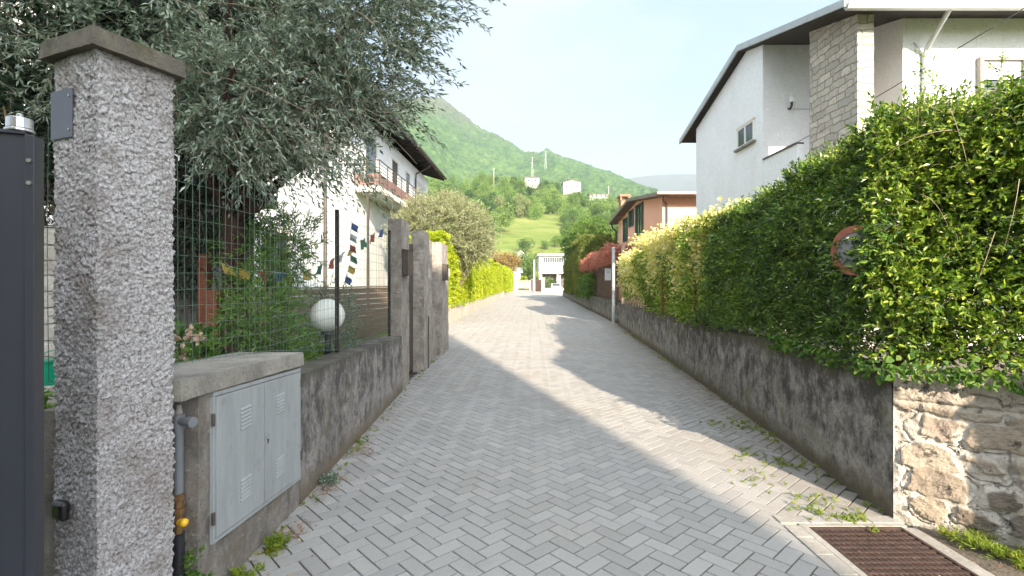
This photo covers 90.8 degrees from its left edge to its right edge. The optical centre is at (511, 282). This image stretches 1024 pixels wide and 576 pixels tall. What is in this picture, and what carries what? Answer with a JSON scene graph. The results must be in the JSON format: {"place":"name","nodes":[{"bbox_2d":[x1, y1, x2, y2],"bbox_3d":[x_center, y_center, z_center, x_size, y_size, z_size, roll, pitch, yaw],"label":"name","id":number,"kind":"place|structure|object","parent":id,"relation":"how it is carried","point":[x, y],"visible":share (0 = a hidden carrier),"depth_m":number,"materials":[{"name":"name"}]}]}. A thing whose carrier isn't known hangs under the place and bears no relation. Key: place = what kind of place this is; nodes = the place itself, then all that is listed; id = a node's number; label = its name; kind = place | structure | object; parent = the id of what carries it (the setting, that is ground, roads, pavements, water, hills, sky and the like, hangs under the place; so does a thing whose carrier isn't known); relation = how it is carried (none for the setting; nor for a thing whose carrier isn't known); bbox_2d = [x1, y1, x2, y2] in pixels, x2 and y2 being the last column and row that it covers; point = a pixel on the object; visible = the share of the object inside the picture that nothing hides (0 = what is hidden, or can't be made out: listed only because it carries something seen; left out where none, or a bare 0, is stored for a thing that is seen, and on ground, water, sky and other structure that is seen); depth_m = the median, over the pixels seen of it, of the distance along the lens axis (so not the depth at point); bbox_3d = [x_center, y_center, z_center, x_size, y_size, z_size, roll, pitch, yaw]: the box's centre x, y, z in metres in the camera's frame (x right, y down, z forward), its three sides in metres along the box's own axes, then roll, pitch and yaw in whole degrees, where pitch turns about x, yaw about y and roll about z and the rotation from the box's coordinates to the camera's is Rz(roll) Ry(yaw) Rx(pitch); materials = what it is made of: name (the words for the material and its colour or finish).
{"place":"outdoors","nodes":[
{"label":"outdoors","id":0,"kind":"place"},
{"bbox_2d":[173,317,229,362],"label":"potted flowers","id":1,"kind":"object","parent":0,"point":[200,350],"visible":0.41,"depth_m":4.14,"materials":[{"name":"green plant"}]},
{"bbox_2d":[173,324,205,360],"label":"blooms","id":2,"kind":"object","parent":1,"relation":"attached to","point":[196,338],"visible":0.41,"depth_m":4.04,"materials":[{"name":"pink plant"}]},
{"bbox_2d":[305,336,380,360],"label":"garden soil","id":3,"kind":"structure","parent":0,"point":[368,338],"depth_m":11.46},
{"bbox_2d":[44,388,54,409],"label":"laurel bush","id":4,"kind":"object","parent":3,"relation":"on","point":[46,399],"visible":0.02,"depth_m":3.15,"materials":[{"name":"green plant"}]},
{"bbox_2d":[44,385,54,403],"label":"plinth block","id":5,"kind":"structure","parent":3,"relation":"on","point":[49,387],"depth_m":3.95,"materials":[{"name":"concrete"}]},
{"bbox_2d":[44,350,55,384],"bbox_3d":[-3.680,0.676,4.050,0.209,0.268,0.209,0,0,0],"label":"bucket","id":6,"kind":"object","parent":5,"relation":"on","point":[52,376],"visible":0.22,"depth_m":3.97,"materials":[{"name":"green plastic"}]},
{"bbox_2d":[44,226,55,358],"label":"garden wall","id":7,"kind":"structure","parent":3,"relation":"on","point":[49,323],"depth_m":4.70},
{"bbox_2d":[0,0,331,257],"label":"evergreen tree","id":8,"kind":"object","parent":3,"relation":"on","point":[41,130],"visible":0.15,"depth_m":4.69,"materials":[{"name":"green plant"}]},
{"bbox_2d":[173,264,221,359],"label":"stone pier","id":9,"kind":"structure","parent":3,"relation":"on","point":[195,310],"depth_m":5.50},
{"bbox_2d":[182,184,198,263],"bbox_3d":[-3.640,-0.657,5.720,0.120,0.905,0.120,0,0,0],"label":"porch post","id":10,"kind":"object","parent":9,"relation":"on","point":[183,216],"visible":0.06,"depth_m":5.66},
{"bbox_2d":[44,161,277,208],"bbox_3d":[-4.890,-1.185,6.395,2.820,0.190,2.190,0,0,0],"label":"porch","id":11,"kind":"object","parent":10,"relation":"on","point":[181,173],"visible":0.15,"depth_m":5.64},
{"bbox_2d":[198,254,211,357],"bbox_3d":[-3.105,0.540,5.100,0.090,1.660,0.090,0,0,0],"label":"wooden stake","id":12,"kind":"object","parent":3,"relation":"on","point":[203,283],"visible":0.33,"depth_m":5.05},
{"bbox_2d":[205,290,223,350],"bbox_3d":[-2.890,0.720,4.900,0.120,1.300,0.120,0,0,0],"label":"wooden stake","id":13,"kind":"object","parent":3,"relation":"on","point":[209,301],"visible":0.29,"depth_m":4.84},
{"bbox_2d":[0,0,506,353],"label":"olive tree","id":14,"kind":"object","parent":3,"relation":"on","point":[273,135],"visible":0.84,"depth_m":4.31,"materials":[{"name":"green plant"}]},
{"bbox_2d":[200,244,329,360],"bbox_3d":[-2.200,0.468,4.545,1.000,1.716,1.451,0,0,-28],"label":"nandina bush","id":15,"kind":"object","parent":3,"relation":"on","point":[271,312],"visible":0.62,"depth_m":4.37,"materials":[{"name":"green plant"}]},
{"bbox_2d":[221,263,284,281],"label":"prayer flags","id":16,"kind":"object","parent":15,"relation":"hanging from","point":[226,270],"visible":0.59,"depth_m":4.82},
{"bbox_2d":[198,173,332,351],"bbox_3d":[-2.734,0.024,5.396,1.805,2.600,1.191,0,0,45],"label":"oleander bush","id":17,"kind":"object","parent":3,"relation":"on","point":[272,226],"visible":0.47,"depth_m":5.17,"materials":[{"name":"green plant"}]},
{"bbox_2d":[282,227,385,283],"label":"prayer flags","id":18,"kind":"object","parent":17,"relation":"hanging from","point":[340,256],"visible":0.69,"depth_m":6.20},
{"bbox_2d":[224,286,387,351],"bbox_3d":[-3.890,0.677,9.456,0.090,1.185,7.253,0,0,12],"label":"board fence","id":19,"kind":"object","parent":3,"relation":"on","point":[381,304],"visible":0.02,"depth_m":11.64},
{"bbox_2d":[310,299,344,354],"bbox_3d":[-1.945,0.760,5.320,0.350,1.180,0.350,0,0,0],"label":"globe lamp","id":20,"kind":"object","parent":3,"relation":"on","point":[317,315],"visible":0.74,"depth_m":5.20,"materials":[{"name":"white glass"}]},
{"bbox_2d":[291,324,364,360],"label":"plants","id":21,"kind":"object","parent":3,"relation":"on","point":[321,353],"visible":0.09,"depth_m":6.75,"materials":[{"name":"green plant"}]},
{"bbox_2d":[296,273,374,352],"bbox_3d":[-2.374,0.587,6.603,0.969,1.476,1.740,0,0,-27],"label":"shrub","id":22,"kind":"object","parent":3,"relation":"on","point":[353,308],"visible":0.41,"depth_m":6.50,"materials":[{"name":"green plant"}]},
{"bbox_2d":[315,312,387,336],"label":"lawn","id":23,"kind":"structure","parent":0,"point":[381,335],"depth_m":12.95,"materials":[{"name":"green plant"}]},
{"bbox_2d":[13,1,446,319],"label":"house","id":24,"kind":"structure","parent":23,"relation":"on","point":[403,173],"depth_m":19.27,"materials":[{"name":"paint"}]},
{"bbox_2d":[173,209,253,314],"bbox_3d":[-6.273,-0.130,10.706,0.045,3.000,2.800,0,0,2],"label":"garage door","id":25,"kind":"structure","parent":24,"relation":"in","point":[208,210],"depth_m":10.48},
{"bbox_2d":[261,227,288,284],"bbox_3d":[-6.170,-0.555,13.204,0.050,1.710,1.360,0,0,2],"label":"window","id":26,"kind":"structure","parent":24,"relation":"in","point":[284,243],"depth_m":13.22,"materials":[{"name":"white glass"}]},
{"bbox_2d":[364,136,376,185],"bbox_3d":[-5.845,-4.795,20.897,0.050,2.330,1.560,0,0,2],"label":"balcony door","id":27,"kind":"structure","parent":24,"relation":"in","point":[374,156],"depth_m":20.98,"materials":[{"name":"white glass"}]},
{"bbox_2d":[391,157,397,194],"bbox_3d":[-5.693,-4.795,24.494,0.050,2.330,1.160,0,0,2],"label":"balcony door","id":28,"kind":"structure","parent":24,"relation":"in","point":[394,164],"depth_m":24.45,"materials":[{"name":"metal"}]},
{"bbox_2d":[405,170,409,193],"bbox_3d":[-5.587,-5.255,26.992,0.050,1.310,0.960,0,0,2],"label":"window","id":29,"kind":"structure","parent":24,"relation":"in","point":[407,175],"depth_m":26.98,"materials":[{"name":"white glass"}]},
{"bbox_2d":[381,185,501,286],"bbox_3d":[-2.954,-1.373,21.491,5.140,5.502,4.637,0,0,0],"label":"round olive bush","id":30,"kind":"object","parent":23,"relation":"on","point":[469,241],"visible":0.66,"depth_m":20.77,"materials":[{"name":"green plant"}]},
{"bbox_2d":[502,265,514,292],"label":"golden hedge","id":31,"kind":"object","parent":23,"relation":"on","point":[508,279],"visible":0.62,"depth_m":63.13,"materials":[{"name":"yellow plant"}]},
{"bbox_2d":[388,96,657,201],"bbox_3d":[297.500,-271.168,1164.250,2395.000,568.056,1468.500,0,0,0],"label":"mountain","id":32,"kind":"structure","parent":0,"point":[476,148],"depth_m":1147.61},
{"bbox_2d":[430,186,617,289],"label":"hill","id":33,"kind":"structure","parent":0,"point":[545,226],"depth_m":179.75,"materials":[{"name":"green plant"}]},
{"bbox_2d":[480,180,490,196],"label":"hillside tree","id":34,"kind":"object","parent":33,"relation":"on","point":[485,188],"visible":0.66,"depth_m":248.07,"materials":[{"name":"green plant"}]},
{"bbox_2d":[484,201,498,213],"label":"hillside tree","id":35,"kind":"object","parent":33,"relation":"on","point":[491,206],"visible":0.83,"depth_m":205.68,"materials":[{"name":"green plant"}]},
{"bbox_2d":[485,209,502,238],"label":"hillside tree","id":36,"kind":"object","parent":33,"relation":"on","point":[497,223],"visible":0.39,"depth_m":168.07,"materials":[{"name":"green plant"}]},
{"bbox_2d":[494,195,505,212],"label":"hillside tree","id":37,"kind":"object","parent":33,"relation":"on","point":[498,200],"visible":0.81,"depth_m":211.69,"materials":[{"name":"green plant"}]},
{"bbox_2d":[491,202,515,232],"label":"hillside tree","id":38,"kind":"object","parent":33,"relation":"on","point":[504,219],"visible":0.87,"depth_m":177.79,"materials":[{"name":"green plant"}]},
{"bbox_2d":[515,204,524,217],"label":"hillside tree","id":39,"kind":"object","parent":33,"relation":"on","point":[519,212],"visible":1,"depth_m":206.52,"materials":[{"name":"green plant"}]},
{"bbox_2d":[426,173,624,222],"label":"woodland","id":40,"kind":"object","parent":33,"relation":"on","point":[534,208],"visible":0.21,"depth_m":235.95,"materials":[{"name":"green plant"}]},
{"bbox_2d":[516,237,535,253],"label":"hillside tree","id":41,"kind":"object","parent":33,"relation":"on","point":[523,244],"visible":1,"depth_m":149.54,"materials":[{"name":"green plant"}]},
{"bbox_2d":[521,251,536,278],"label":"hillside tree","id":42,"kind":"object","parent":33,"relation":"on","point":[529,265],"visible":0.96,"depth_m":119.37,"materials":[{"name":"green plant"}]},
{"bbox_2d":[524,177,539,189],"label":"hillside house","id":43,"kind":"structure","parent":33,"relation":"on","point":[531,180],"depth_m":298.00,"materials":[{"name":"concrete"}]},
{"bbox_2d":[558,219,573,237],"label":"hillside tree","id":44,"kind":"object","parent":33,"relation":"on","point":[564,227],"visible":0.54,"depth_m":164.25,"materials":[{"name":"green plant"}]},
{"bbox_2d":[561,179,581,194],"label":"hillside house","id":45,"kind":"structure","parent":33,"relation":"on","point":[569,186],"depth_m":300.00,"materials":[{"name":"concrete"}]},
{"bbox_2d":[568,191,580,207],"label":"hillside tree","id":46,"kind":"object","parent":33,"relation":"on","point":[575,200],"visible":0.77,"depth_m":232.27,"materials":[{"name":"green plant"}]},
{"bbox_2d":[590,200,601,217],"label":"hillside tree","id":47,"kind":"object","parent":33,"relation":"on","point":[596,211],"visible":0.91,"depth_m":217.75,"materials":[{"name":"green plant"}]},
{"bbox_2d":[317,0,847,178],"label":"sky","id":48,"kind":"structure","parent":0,"point":[615,86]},
{"bbox_2d":[240,290,985,575],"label":"lane paving","id":49,"kind":"structure","parent":0,"point":[482,441],"depth_m":4.09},
{"bbox_2d":[0,106,43,575],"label":"metal gate","id":50,"kind":"structure","parent":49,"relation":"on","point":[21,349],"depth_m":1.47,"materials":[{"name":"metal"}]},
{"bbox_2d":[39,24,186,575],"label":"gate pillar","id":51,"kind":"structure","parent":49,"relation":"on","point":[113,145],"depth_m":2.03,"materials":[{"name":"concrete"}]},
{"bbox_2d":[44,352,303,575],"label":"wall","id":52,"kind":"structure","parent":49,"relation":"on","point":[243,455],"depth_m":2.71,"materials":[{"name":"concrete"}]},
{"bbox_2d":[172,404,197,575],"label":"gas pipe","id":53,"kind":"object","parent":49,"relation":"on","point":[180,421],"visible":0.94,"depth_m":2.34,"materials":[{"name":"grey metal"}]},
{"bbox_2d":[178,541,213,575],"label":"weed","id":54,"kind":"object","parent":49,"relation":"on","point":[189,557],"visible":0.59,"depth_m":2.38,"materials":[{"name":"green plant"}]},
{"bbox_2d":[228,566,250,575],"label":"weed tuft","id":55,"kind":"object","parent":49,"relation":"on","point":[236,572],"visible":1,"depth_m":2.64,"materials":[{"name":"green plant"}]},
{"bbox_2d":[249,529,291,555],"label":"weed tuft","id":56,"kind":"object","parent":49,"relation":"on","point":[274,543],"visible":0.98,"depth_m":2.95,"materials":[{"name":"green plant"}]},
{"bbox_2d":[241,406,401,574],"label":"leaf litter","id":57,"kind":"object","parent":49,"relation":"on","point":[298,533],"visible":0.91,"depth_m":3.69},
{"bbox_2d":[317,469,348,489],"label":"weed tuft","id":58,"kind":"object","parent":49,"relation":"on","point":[331,479],"visible":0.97,"depth_m":3.92,"materials":[{"name":"green plant"}]},
{"bbox_2d":[231,357,436,575],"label":"weeds","id":59,"kind":"object","parent":49,"relation":"on","point":[283,527],"visible":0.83,"depth_m":3.55,"materials":[{"name":"green plant"}]},
{"bbox_2d":[299,336,402,503],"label":"wall","id":60,"kind":"structure","parent":49,"relation":"on","point":[349,396],"depth_m":4.57,"materials":[{"name":"concrete"}]},
{"bbox_2d":[47,121,390,383],"bbox_3d":[-1.786,0.015,4.702,0.190,1.529,5.108,0,0,2],"label":"wire fence","id":61,"kind":"object","parent":60,"relation":"on","point":[337,287],"visible":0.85,"depth_m":3.94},
{"bbox_2d":[344,222,357,284],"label":"prayer flags","id":62,"kind":"object","parent":61,"relation":"hanging from","point":[354,228],"visible":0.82,"depth_m":6.38},
{"bbox_2d":[387,218,413,387],"bbox_3d":[-1.651,0.335,7.585,0.324,2.546,0.570,0,0,0],"label":"gate post","id":63,"kind":"object","parent":49,"relation":"on","point":[401,262],"visible":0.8,"depth_m":7.32,"materials":[{"name":"concrete"}]},
{"bbox_2d":[408,244,412,371],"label":"side gate","id":64,"kind":"structure","parent":63,"relation":"attached to","point":[410,289],"depth_m":8.79,"materials":[{"name":"brown paint"}]},
{"bbox_2d":[411,230,435,371],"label":"concrete pillar","id":65,"kind":"structure","parent":49,"relation":"on","point":[424,354],"depth_m":8.90,"materials":[{"name":"grey concrete"}]},
{"bbox_2d":[432,242,449,354],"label":"concrete pillar","id":66,"kind":"structure","parent":49,"relation":"on","point":[440,272],"depth_m":10.90,"materials":[{"name":"grey concrete"}]},
{"bbox_2d":[517,275,529,288],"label":"yellow shrub","id":67,"kind":"object","parent":49,"relation":"on","point":[519,279],"visible":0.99,"depth_m":108.72,"materials":[{"name":"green plant"}]},
{"bbox_2d":[536,253,564,287],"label":"building","id":68,"kind":"structure","parent":49,"relation":"on","point":[549,265],"depth_m":103.60,"materials":[{"name":"white paint"}]},
{"bbox_2d":[545,288,562,292],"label":"wall","id":69,"kind":"structure","parent":49,"relation":"on","point":[553,290],"depth_m":79.60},
{"bbox_2d":[611,247,614,323],"bbox_3d":[3.877,0.105,19.300,0.175,2.930,0.170,0,0,0],"label":"steel post","id":70,"kind":"object","parent":49,"relation":"on","point":[613,286],"visible":1,"depth_m":19.25,"materials":[{"name":"metal"}]},
{"bbox_2d":[624,332,882,532],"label":"weeds","id":71,"kind":"object","parent":49,"relation":"on","point":[849,514],"visible":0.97,"depth_m":3.96,"materials":[{"name":"green plant"}]},
{"bbox_2d":[809,527,978,575],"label":"drain grate","id":72,"kind":"object","parent":49,"relation":"in","point":[882,552],"visible":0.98,"depth_m":2.94,"materials":[{"name":"metal"}]},
{"bbox_2d":[798,523,994,575],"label":"grate surround","id":73,"kind":"object","parent":49,"relation":"on","point":[955,556],"visible":0.5,"depth_m":3.04,"materials":[{"name":"concrete"}]},
{"bbox_2d":[911,525,1023,575],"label":"soil strip","id":74,"kind":"object","parent":49,"relation":"on","point":[990,565],"visible":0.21,"depth_m":2.91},
{"bbox_2d":[935,524,1023,570],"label":"grass strip","id":75,"kind":"object","parent":74,"relation":"on","point":[978,541],"depth_m":2.94,"materials":[{"name":"green plant"}]},
{"bbox_2d":[628,174,695,190],"bbox_3d":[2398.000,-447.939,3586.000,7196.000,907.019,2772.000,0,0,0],"label":"hill","id":76,"kind":"structure","parent":0,"point":[677,182],"depth_m":3920.99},
{"bbox_2d":[634,305,1023,373],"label":"garden soil","id":77,"kind":"structure","parent":0,"point":[965,366],"depth_m":8.13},
{"bbox_2d":[558,215,617,260],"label":"loose tree","id":78,"kind":"object","parent":77,"relation":"on","point":[588,223],"visible":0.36,"depth_m":41.45,"materials":[{"name":"green plant"}]},
{"bbox_2d":[562,233,617,297],"bbox_3d":[6.560,-1.160,44.229,3.644,5.009,20.207,0,0,3],"label":"clipped hedge","id":79,"kind":"object","parent":77,"relation":"on","point":[583,244],"visible":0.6,"depth_m":36.59,"materials":[{"name":"green plant"}]},
{"bbox_2d":[625,287,646,307],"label":"lattice gate","id":80,"kind":"structure","parent":77,"relation":"on","point":[638,304],"depth_m":18.91,"materials":[{"name":"brown metal"}]},
{"bbox_2d":[608,191,695,305],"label":"house","id":81,"kind":"structure","parent":77,"relation":"on","point":[632,216],"depth_m":26.79,"materials":[{"name":"orange paint"}]},
{"bbox_2d":[623,217,627,241],"bbox_3d":[7.262,-3.390,32.440,0.075,1.520,1.320,0,0,0],"label":"window","id":82,"kind":"structure","parent":81,"relation":"in","point":[625,221],"depth_m":32.39,"materials":[{"name":"green wood"}]},
{"bbox_2d":[628,209,633,227],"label":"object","id":83,"kind":"structure","parent":81,"relation":"in","point":[630,213],"depth_m":30.87,"materials":[{"name":"green wood"}]},
{"bbox_2d":[635,201,642,235],"bbox_3d":[7.262,-3.620,28.850,0.075,1.780,1.740,0,0,0],"label":"window","id":84,"kind":"structure","parent":81,"relation":"in","point":[638,208],"depth_m":28.82,"materials":[{"name":"green wood"}]},
{"bbox_2d":[628,196,758,332],"bbox_3d":[3.701,-0.189,10.144,2.030,2.266,6.640,0,0,5],"label":"flowering hedge","id":85,"kind":"object","parent":77,"relation":"on","point":[676,246],"visible":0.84,"depth_m":9.36,"materials":[{"name":"green plant"}]},
{"bbox_2d":[679,0,1023,347],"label":"house","id":86,"kind":"structure","parent":77,"relation":"on","point":[773,97],"depth_m":10.83,"materials":[{"name":"paint"}]},
{"bbox_2d":[733,117,755,152],"bbox_3d":[6.410,-4.065,13.920,0.100,0.670,1.160,0,0,0],"label":"window","id":87,"kind":"structure","parent":86,"relation":"in","point":[746,132],"depth_m":13.87,"materials":[{"name":"white paint"}]},
{"bbox_2d":[798,8,1023,141],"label":"balcony railing","id":88,"kind":"object","parent":86,"relation":"on","point":[945,55],"visible":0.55,"depth_m":8.92,"materials":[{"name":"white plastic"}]},
{"bbox_2d":[976,56,1023,98],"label":"window","id":89,"kind":"structure","parent":86,"relation":"in","point":[983,73],"depth_m":10.15,"materials":[{"name":"glass"}]},
{"label":"ground","id":90,"kind":"structure","parent":0,"visible":0},
{"bbox_2d":[448,292,502,323],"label":"wall","id":91,"kind":"structure","parent":90,"relation":"on","point":[457,312],"depth_m":25.25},
{"bbox_2d":[409,230,503,309],"bbox_3d":[-2.256,-0.437,37.018,1.629,3.177,39.657,0,0,2],"label":"golden hedge","id":92,"kind":"object","parent":91,"relation":"on","point":[485,281],"visible":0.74,"depth_m":24.23,"materials":[{"name":"yellow plant"}]},
{"bbox_2d":[489,251,522,271],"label":"bronze bush","id":93,"kind":"object","parent":90,"relation":"on","point":[502,259],"visible":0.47,"depth_m":90.91,"materials":[{"name":"orange plant"}]},
{"bbox_2d":[563,290,620,323],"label":"wall","id":94,"kind":"structure","parent":90,"relation":"on","point":[601,306],"depth_m":24.31,"materials":[{"name":"concrete"}]},
{"bbox_2d":[585,262,618,299],"bbox_3d":[4.598,-0.065,27.177,0.078,1.550,14.012,0,0,3],"label":"reed screen","id":95,"kind":"object","parent":94,"relation":"on","point":[603,287],"visible":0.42,"depth_m":24.10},
{"bbox_2d":[576,270,597,299],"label":"climbing plant","id":96,"kind":"object","parent":95,"relation":"attached to","point":[586,281],"visible":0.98,"depth_m":28.09,"materials":[{"name":"green plant"}]},
{"bbox_2d":[579,241,628,272],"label":"red hedge","id":97,"kind":"object","parent":95,"relation":"on","point":[597,260],"visible":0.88,"depth_m":22.59,"materials":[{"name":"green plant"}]},
{"bbox_2d":[619,304,930,516],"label":"long wall","id":98,"kind":"structure","parent":90,"relation":"on","point":[836,423],"depth_m":4.65,"materials":[{"name":"concrete"}]},
{"bbox_2d":[614,246,666,306],"bbox_3d":[4.186,-0.166,15.364,1.864,1.996,4.523,0,0,6],"label":"flowering hedge","id":99,"kind":"object","parent":98,"relation":"on","point":[627,263],"visible":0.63,"depth_m":15.06,"materials":[{"name":"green plant"}]},
{"bbox_2d":[661,260,663,312],"bbox_3d":[3.163,0.055,10.600,0.036,1.170,0.036,0,0,0],"label":"fence post","id":100,"kind":"object","parent":98,"relation":"on","point":[662,295],"visible":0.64,"depth_m":10.58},
{"bbox_2d":[687,78,1023,372],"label":"hedge","id":101,"kind":"object","parent":98,"relation":"on","point":[760,229],"visible":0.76,"depth_m":4.75,"materials":[{"name":"green plant"}]},
{"bbox_2d":[830,225,879,274],"bbox_3d":[2.553,-0.240,3.757,0.016,0.370,0.370,0,0,-21],"label":"round sign","id":102,"kind":"object","parent":101,"relation":"attached to","point":[843,234],"visible":0.45,"depth_m":3.81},
{"bbox_2d":[842,210,921,301],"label":"climbing sprigs","id":103,"kind":"object","parent":101,"relation":"attached to","point":[876,250],"visible":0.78,"depth_m":3.51,"materials":[{"name":"green plant"}]},
{"bbox_2d":[767,332,1023,396],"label":"ivy","id":104,"kind":"object","parent":98,"relation":"on","point":[968,379],"visible":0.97,"depth_m":3.21,"materials":[{"name":"green plant"}]},
{"bbox_2d":[895,211,903,365],"bbox_3d":[2.802,0.055,3.650,0.036,1.170,0.036,0,0,0],"label":"fence post","id":105,"kind":"object","parent":98,"relation":"on","point":[897,296],"depth_m":3.63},
{"bbox_2d":[773,516,901,575],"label":"kerb blocks","id":106,"kind":"structure","parent":90,"relation":"on","point":[827,557],"depth_m":3.15,"materials":[{"name":"concrete"}]},
{"bbox_2d":[893,371,1023,547],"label":"stone wall","id":107,"kind":"structure","parent":90,"relation":"on","point":[958,454],"depth_m":3.13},
{"bbox_2d":[841,50,1023,379],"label":"corner bush","id":108,"kind":"object","parent":107,"relation":"on","point":[974,134],"visible":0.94,"depth_m":3.33,"materials":[{"name":"green plant"}]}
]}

